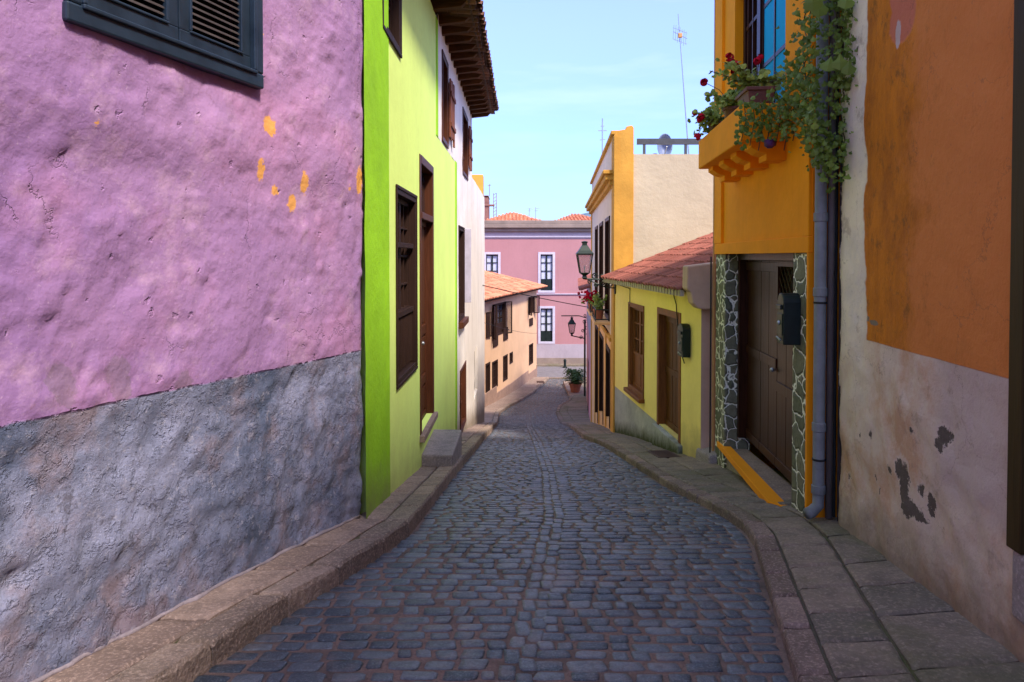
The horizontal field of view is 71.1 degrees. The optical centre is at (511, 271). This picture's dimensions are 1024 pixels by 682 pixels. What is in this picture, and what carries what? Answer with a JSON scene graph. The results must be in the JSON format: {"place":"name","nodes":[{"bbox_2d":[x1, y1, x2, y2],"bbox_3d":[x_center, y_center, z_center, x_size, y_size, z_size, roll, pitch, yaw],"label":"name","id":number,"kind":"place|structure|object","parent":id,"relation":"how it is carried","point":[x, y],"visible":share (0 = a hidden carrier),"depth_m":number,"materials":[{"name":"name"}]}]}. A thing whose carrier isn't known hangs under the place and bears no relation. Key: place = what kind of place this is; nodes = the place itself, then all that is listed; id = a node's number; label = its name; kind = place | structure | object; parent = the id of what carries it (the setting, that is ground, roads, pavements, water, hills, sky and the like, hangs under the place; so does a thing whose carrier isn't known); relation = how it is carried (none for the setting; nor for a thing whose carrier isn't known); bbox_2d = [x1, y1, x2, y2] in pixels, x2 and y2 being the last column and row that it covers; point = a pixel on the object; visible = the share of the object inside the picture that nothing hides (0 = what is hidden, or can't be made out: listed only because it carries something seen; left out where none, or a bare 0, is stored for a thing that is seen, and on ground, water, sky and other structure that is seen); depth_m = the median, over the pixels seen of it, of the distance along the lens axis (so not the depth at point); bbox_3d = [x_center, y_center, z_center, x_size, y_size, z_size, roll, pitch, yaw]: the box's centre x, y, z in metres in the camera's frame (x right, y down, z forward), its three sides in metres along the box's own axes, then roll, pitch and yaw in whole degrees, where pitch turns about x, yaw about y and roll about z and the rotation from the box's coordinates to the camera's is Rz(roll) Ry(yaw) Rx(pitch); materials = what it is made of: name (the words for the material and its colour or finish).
{"place":"outdoors","nodes":[
{"label":"outdoors","id":0,"kind":"place"},
{"bbox_2d":[43,377,545,681],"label":"pavement","id":1,"kind":"structure","parent":0,"point":[117,657],"depth_m":3.92,"materials":[{"name":"beige stone"}]},
{"bbox_2d":[422,429,461,468],"bbox_3d":[-0.890,2.435,9.177,0.410,0.543,1.253,0,1,0],"label":"doorstep","id":2,"kind":"object","parent":1,"relation":"on","point":[443,447],"visible":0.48,"depth_m":8.89,"materials":[{"name":"grey stone"}]},
{"bbox_2d":[193,379,794,681],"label":"road","id":3,"kind":"structure","parent":0,"point":[493,665],"depth_m":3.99,"materials":[{"name":"grey stone"}]},
{"bbox_2d":[105,377,549,681],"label":"kerb","id":4,"kind":"structure","parent":3,"relation":"on","point":[194,654],"depth_m":3.93,"materials":[{"name":"stone"}]},
{"bbox_2d":[556,395,833,681],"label":"kerb","id":5,"kind":"structure","parent":3,"relation":"on","point":[805,657],"depth_m":4.40,"materials":[{"name":"grey stone"}]},
{"bbox_2d":[174,408,919,681],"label":"pavement bed","id":6,"kind":"object","parent":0,"point":[831,673],"visible":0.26,"depth_m":3.85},
{"bbox_2d":[537,367,586,376],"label":"cross street","id":7,"kind":"structure","parent":0,"point":[550,372],"depth_m":47.17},
{"bbox_2d":[537,364,586,366],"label":"pavement","id":8,"kind":"structure","parent":0,"point":[560,365],"depth_m":49.50,"materials":[{"name":"beige stone"}]},
{"bbox_2d":[563,381,583,395],"bbox_3d":[3.476,6.774,39.450,0.948,0.602,5.400,0,1,0],"label":"pavement step","id":9,"kind":"object","parent":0,"point":[568,389],"visible":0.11,"depth_m":39.37,"materials":[{"name":"grey stone"}]},
{"bbox_2d":[562,368,586,392],"bbox_3d":[3.413,5.847,38.629,1.455,1.275,1.452,0,1,0],"label":"potted fern","id":10,"kind":"object","parent":9,"relation":"on","point":[575,377],"visible":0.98,"depth_m":38.40,"materials":[{"name":"plant"}]},
{"bbox_2d":[472,0,713,219],"label":"sky","id":11,"kind":"structure","parent":0,"point":[561,67],"materials":[{"name":"blue"}]},
{"bbox_2d":[560,377,1023,681],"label":"pavement","id":12,"kind":"structure","parent":0,"point":[935,638],"depth_m":3.85,"materials":[{"name":"grey stone"}]},
{"bbox_2d":[648,450,680,457],"bbox_3d":[2.160,2.615,10.232,0.320,0.185,0.850,0,1,0],"label":"drain cover","id":13,"kind":"object","parent":12,"relation":"on","point":[663,453],"visible":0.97,"depth_m":10.17,"materials":[{"name":"metal"}]},
{"bbox_2d":[695,447,716,463],"bbox_3d":[2.610,2.480,9.282,0.383,0.460,0.553,0,1,0],"label":"corner stone","id":14,"kind":"object","parent":12,"relation":"on","point":[704,455],"visible":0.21,"depth_m":9.19,"materials":[{"name":"grey stone"}]},
{"bbox_3d":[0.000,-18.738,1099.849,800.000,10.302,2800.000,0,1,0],"label":"ground","id":15,"kind":"structure","parent":0,"visible":0},
{"bbox_2d":[0,0,364,681],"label":"house","id":16,"kind":"structure","parent":15,"relation":"on","point":[182,417],"depth_m":3.59,"materials":[{"name":"purple paint"}]},
{"bbox_2d":[62,0,263,89],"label":"window","id":17,"kind":"structure","parent":16,"relation":"in","point":[195,34],"depth_m":3.67,"materials":[{"name":"grey paint"}]},
{"bbox_2d":[359,0,482,518],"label":"house","id":18,"kind":"structure","parent":15,"relation":"on","point":[408,369],"depth_m":7.41,"materials":[{"name":"paint"}]},
{"bbox_2d":[382,0,401,57],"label":"window","id":19,"kind":"structure","parent":18,"relation":"in","point":[394,32],"depth_m":6.95,"materials":[{"name":"brown wood"}]},
{"bbox_2d":[396,184,417,389],"bbox_3d":[-1.142,0.134,7.440,0.142,1.950,1.311,0,1,1],"label":"window","id":20,"kind":"structure","parent":18,"relation":"in","point":[406,201],"depth_m":7.72,"materials":[{"name":"brown wood"}]},
{"bbox_2d":[422,222,426,419],"bbox_3d":[-1.179,0.276,9.032,0.142,3.270,1.234,0,1,0],"label":"door","id":21,"kind":"structure","parent":18,"relation":"in","point":[424,324],"depth_m":9.45,"materials":[{"name":"brown wood"}]},
{"bbox_2d":[435,7,498,431],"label":"house","id":22,"kind":"structure","parent":15,"relation":"on","point":[466,91],"depth_m":14.74,"materials":[{"name":"white paint"}]},
{"bbox_2d":[439,49,448,148],"bbox_3d":[-1.094,-2.649,11.126,0.142,1.360,0.853,0,1,1],"label":"window","id":23,"kind":"structure","parent":22,"relation":"in","point":[445,66],"depth_m":11.46,"materials":[{"name":"brown wood"}]},
{"bbox_2d":[458,225,464,321],"bbox_3d":[-1.055,0.028,14.181,0.142,1.840,1.317,0,1,1],"label":"window","id":24,"kind":"structure","parent":22,"relation":"in","point":[461,230],"depth_m":14.75,"materials":[{"name":"brown wood"}]},
{"bbox_2d":[460,360,465,431],"bbox_3d":[-1.050,2.545,14.578,0.142,1.290,1.377,0,1,1],"label":"door","id":25,"kind":"structure","parent":22,"relation":"in","point":[463,370],"depth_m":15.17,"materials":[{"name":"brown wood"}]},
{"bbox_2d":[462,107,467,179],"bbox_3d":[-1.042,-2.668,15.139,0.142,1.350,1.370,0,1,1],"label":"window","id":26,"kind":"structure","parent":22,"relation":"in","point":[464,117],"depth_m":15.73,"materials":[{"name":"brown wood"}]},
{"bbox_2d":[484,184,496,219],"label":"antenna","id":27,"kind":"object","parent":15,"relation":"on","point":[487,204],"depth_m":66.15,"materials":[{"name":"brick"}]},
{"bbox_2d":[486,212,540,219],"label":"house","id":28,"kind":"structure","parent":15,"relation":"on","point":[511,216],"depth_m":61.23,"materials":[{"name":"orange tile"}]},
{"bbox_2d":[484,270,547,406],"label":"house","id":29,"kind":"structure","parent":15,"relation":"on","point":[510,362],"depth_m":38.29,"materials":[{"name":"paint"}]},
{"bbox_2d":[486,365,487,392],"bbox_3d":[-1.279,5.118,33.908,0.246,1.563,0.738,0,1,0],"label":"door","id":30,"kind":"structure","parent":29,"relation":"in","point":[487,365],"depth_m":34.03,"materials":[{"name":"brown wood"}]},
{"bbox_2d":[492,359,497,388],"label":"window","id":31,"kind":"structure","parent":29,"relation":"in","point":[495,363],"depth_m":35.39,"materials":[{"name":"brown wood"}]},
{"bbox_2d":[492,302,504,337],"bbox_3d":[-0.718,2.373,35.842,0.150,1.604,2.442,0,1,13],"label":"window","id":32,"kind":"structure","parent":29,"relation":"in","point":[500,306],"depth_m":36.39,"materials":[{"name":"brown wood"}]},
{"bbox_2d":[503,354,507,381],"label":"window","id":33,"kind":"structure","parent":29,"relation":"in","point":[505,358],"depth_m":37.54,"materials":[{"name":"brown wood"}]},
{"bbox_2d":[509,352,512,363],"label":"window","id":34,"kind":"structure","parent":29,"relation":"in","point":[510,354],"depth_m":38.68,"materials":[{"name":"brown wood"}]},
{"bbox_2d":[528,297,533,313],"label":"window","id":35,"kind":"structure","parent":29,"relation":"in","point":[528,297],"depth_m":44.01,"materials":[{"name":"brown wood"}]},
{"bbox_2d":[529,343,532,364],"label":"window","id":36,"kind":"structure","parent":29,"relation":"in","point":[531,345],"depth_m":43.70,"materials":[{"name":"brown wood"}]},
{"bbox_2d":[484,220,590,363],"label":"house","id":37,"kind":"structure","parent":15,"relation":"on","point":[541,251],"depth_m":50.01,"materials":[{"name":"pink paint"}]},
{"bbox_2d":[484,252,500,273],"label":"window","id":38,"kind":"structure","parent":37,"relation":"in","point":[492,262],"depth_m":50.08,"materials":[{"name":"white wood"}]},
{"bbox_2d":[538,252,554,292],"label":"window","id":39,"kind":"structure","parent":37,"relation":"in","point":[546,263],"depth_m":50.10,"materials":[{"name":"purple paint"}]},
{"bbox_2d":[538,306,554,343],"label":"window","id":40,"kind":"structure","parent":37,"relation":"in","point":[546,317],"depth_m":50.19,"materials":[{"name":"white wood"}]},
{"bbox_2d":[558,213,590,219],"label":"house","id":41,"kind":"structure","parent":15,"relation":"on","point":[575,216],"depth_m":62.81,"materials":[{"name":"orange tile"}]},
{"bbox_2d":[578,274,590,420],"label":"house","id":42,"kind":"structure","parent":15,"relation":"on","point":[583,284],"depth_m":29.14,"materials":[{"name":"pink paint"}]},
{"bbox_2d":[585,126,712,432],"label":"house","id":43,"kind":"structure","parent":15,"relation":"on","point":[640,207],"depth_m":14.85,"materials":[{"name":"beige paint"}]},
{"bbox_2d":[482,285,586,306],"bbox_3d":[0.941,0.845,23.672,4.994,0.960,0.025,-1,2,-41],"label":"overhead cable","id":44,"kind":"object","parent":43,"relation":"attached to","point":[532,296],"visible":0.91,"depth_m":23.42,"materials":[{"name":"black rubber"}]},
{"bbox_2d":[561,314,586,395],"bbox_3d":[3.312,4.350,37.299,1.506,4.307,0.399,0,1,0],"label":"street lamp","id":45,"kind":"object","parent":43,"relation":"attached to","point":[571,324],"visible":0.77,"depth_m":37.24,"materials":[{"name":"black metal"}]},
{"bbox_2d":[577,290,601,310],"bbox_3d":[2.128,0.782,19.306,0.756,0.567,1.097,0,1,0],"label":"potted geranium","id":46,"kind":"object","parent":43,"relation":"on","point":[587,297],"visible":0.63,"depth_m":19.29,"materials":[{"name":"plant"}]},
{"bbox_2d":[595,225,597,293],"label":"window","id":47,"kind":"structure","parent":43,"relation":"in","point":[596,228],"depth_m":22.56,"materials":[{"name":"brown wood"}]},
{"bbox_2d":[587,292,607,318],"bbox_3d":[1.990,0.804,16.872,0.374,0.625,0.899,0,1,-9],"label":"potted cactus","id":48,"kind":"object","parent":43,"relation":"on","point":[597,300],"visible":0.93,"depth_m":16.75,"materials":[{"name":"plant"}]},
{"bbox_2d":[599,221,602,306],"bbox_3d":[2.505,-0.137,19.448,0.210,2.390,1.576,0,1,4],"label":"window","id":49,"kind":"structure","parent":43,"relation":"in","point":[600,224],"depth_m":20.14,"materials":[{"name":"brown wood"}]},
{"bbox_2d":[598,118,606,151],"bbox_3d":[3.016,-3.853,23.925,0.281,2.503,0.055,0,1,-6],"label":"antenna","id":50,"kind":"object","parent":43,"relation":"on","point":[602,130],"visible":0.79,"depth_m":23.89,"materials":[{"name":"metal"}]},
{"bbox_2d":[604,216,609,320],"bbox_3d":[2.339,-0.085,16.946,0.210,2.390,1.483,0,1,4],"label":"window","id":51,"kind":"structure","parent":43,"relation":"in","point":[607,221],"depth_m":17.59,"materials":[{"name":"brown wood"}]},
{"bbox_2d":[657,134,672,153],"bbox_3d":[3.387,-2.745,15.875,0.276,0.626,0.341,-1,2,-38],"label":"satellite dish","id":52,"kind":"object","parent":43,"relation":"on","point":[664,149],"visible":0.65,"depth_m":15.93,"materials":[{"name":"metal"}]},
{"bbox_2d":[673,14,688,153],"bbox_3d":[4.011,-4.260,16.869,0.252,3.614,0.753,1,2,44],"label":"antenna","id":53,"kind":"object","parent":43,"relation":"on","point":[679,36],"visible":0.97,"depth_m":16.90,"materials":[{"name":"metal"}]},
{"bbox_2d":[601,232,716,457],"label":"house","id":54,"kind":"structure","parent":15,"relation":"on","point":[662,391],"depth_m":11.46,"materials":[{"name":"yellow paint"}]},
{"bbox_2d":[576,241,615,293],"bbox_3d":[1.736,-0.087,14.751,0.828,1.092,0.342,0,1,0],"label":"street lamp","id":55,"kind":"object","parent":54,"relation":"attached to","point":[584,254],"visible":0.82,"depth_m":14.66,"materials":[{"name":"green metal"}]},
{"bbox_2d":[628,302,643,398],"bbox_3d":[2.305,1.398,12.996,0.152,1.630,1.173,0,1,-4],"label":"window","id":56,"kind":"structure","parent":54,"relation":"in","point":[635,311],"depth_m":13.29,"materials":[{"name":"orange wood"}]},
{"bbox_2d":[665,316,677,433],"bbox_3d":[2.507,1.571,10.943,0.041,1.780,1.056,0,1,-4],"label":"door","id":57,"kind":"structure","parent":54,"relation":"in","point":[671,368],"depth_m":11.13,"materials":[{"name":"brown wood"}]},
{"bbox_2d":[677,323,689,357],"bbox_3d":[2.372,0.948,9.948,0.154,0.460,0.246,0,1,0],"label":"mailbox","id":58,"kind":"object","parent":54,"relation":"attached to","point":[683,340],"visible":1,"depth_m":9.83,"materials":[{"name":"green metal"}]},
{"bbox_2d":[677,336,681,350],"bbox_3d":[2.328,0.998,9.945,0.008,0.193,0.202,0,1,-4],"label":"door","id":59,"kind":"structure","parent":58,"relation":"in","point":[679,346],"depth_m":9.95,"materials":[{"name":"metal"}]},
{"bbox_2d":[699,0,841,517],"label":"house","id":60,"kind":"structure","parent":15,"relation":"on","point":[763,259],"depth_m":7.34,"materials":[{"name":"orange paint"}]},
{"bbox_2d":[687,106,724,140],"bbox_3d":[2.279,-1.632,7.971,0.742,0.381,0.376,-1,1,-36],"label":"potted geranium","id":61,"kind":"object","parent":60,"relation":"on","point":[710,118],"visible":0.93,"depth_m":7.83,"materials":[{"name":"green plant"}]},
{"bbox_2d":[700,59,740,117],"bbox_3d":[2.201,-1.791,7.191,0.556,0.640,0.696,1,1,28],"label":"potted geranium","id":62,"kind":"object","parent":60,"relation":"on","point":[726,102],"visible":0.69,"depth_m":7.07,"materials":[{"name":"green plant"}]},
{"bbox_2d":[709,52,784,105],"bbox_3d":[2.164,-1.716,6.410,0.772,0.518,0.463,0,1,12],"label":"potted geranium","id":63,"kind":"object","parent":60,"relation":"on","point":[754,83],"visible":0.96,"depth_m":6.34,"materials":[{"name":"green plant"}]},
{"bbox_2d":[743,0,785,102],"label":"window","id":64,"kind":"structure","parent":60,"relation":"in","point":[761,18],"depth_m":7.30,"materials":[{"name":"blue wood"}]},
{"bbox_2d":[734,89,796,150],"bbox_3d":[2.125,-1.271,5.987,0.568,0.512,0.182,0,1,0],"label":"hanging plant","id":65,"kind":"object","parent":60,"relation":"hanging from","point":[758,108],"visible":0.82,"depth_m":5.97,"materials":[{"name":"green plant"}]},
{"bbox_2d":[745,260,792,482],"bbox_3d":[2.706,0.912,7.292,0.132,2.190,2.588,0,1,4],"label":"door","id":66,"kind":"structure","parent":60,"relation":"in","point":[769,362],"depth_m":7.57,"materials":[{"name":"brown wood"}]},
{"bbox_2d":[776,293,800,344],"bbox_3d":[2.256,0.384,5.887,0.176,0.420,0.170,0,1,4],"label":"mailbox","id":67,"kind":"object","parent":60,"relation":"attached to","point":[788,306],"visible":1,"depth_m":5.80,"materials":[{"name":"black metal"}]},
{"bbox_2d":[777,313,782,334],"bbox_3d":[2.201,0.430,5.892,0.008,0.176,0.143,0,1,4],"label":"door","id":68,"kind":"structure","parent":67,"relation":"in","point":[779,316],"depth_m":5.86,"materials":[{"name":"metal"}]},
{"bbox_2d":[760,0,857,192],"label":"climbing vine","id":69,"kind":"object","parent":60,"relation":"attached to","point":[805,87],"visible":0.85,"depth_m":5.17,"materials":[{"name":"green plant"}]},
{"bbox_2d":[803,0,829,518],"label":"drainpipe","id":70,"kind":"object","parent":60,"relation":"attached to","point":[818,486],"visible":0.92,"depth_m":5.43,"materials":[{"name":"grey plastic"}]},
{"bbox_2d":[825,1,839,518],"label":"drainpipe","id":71,"kind":"object","parent":60,"relation":"attached to","point":[831,354],"visible":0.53,"depth_m":5.45,"materials":[{"name":"grey metal"}]},
{"bbox_2d":[837,0,1023,662],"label":"house","id":72,"kind":"structure","parent":15,"relation":"on","point":[930,471],"depth_m":3.90,"materials":[{"name":"orange paint"}]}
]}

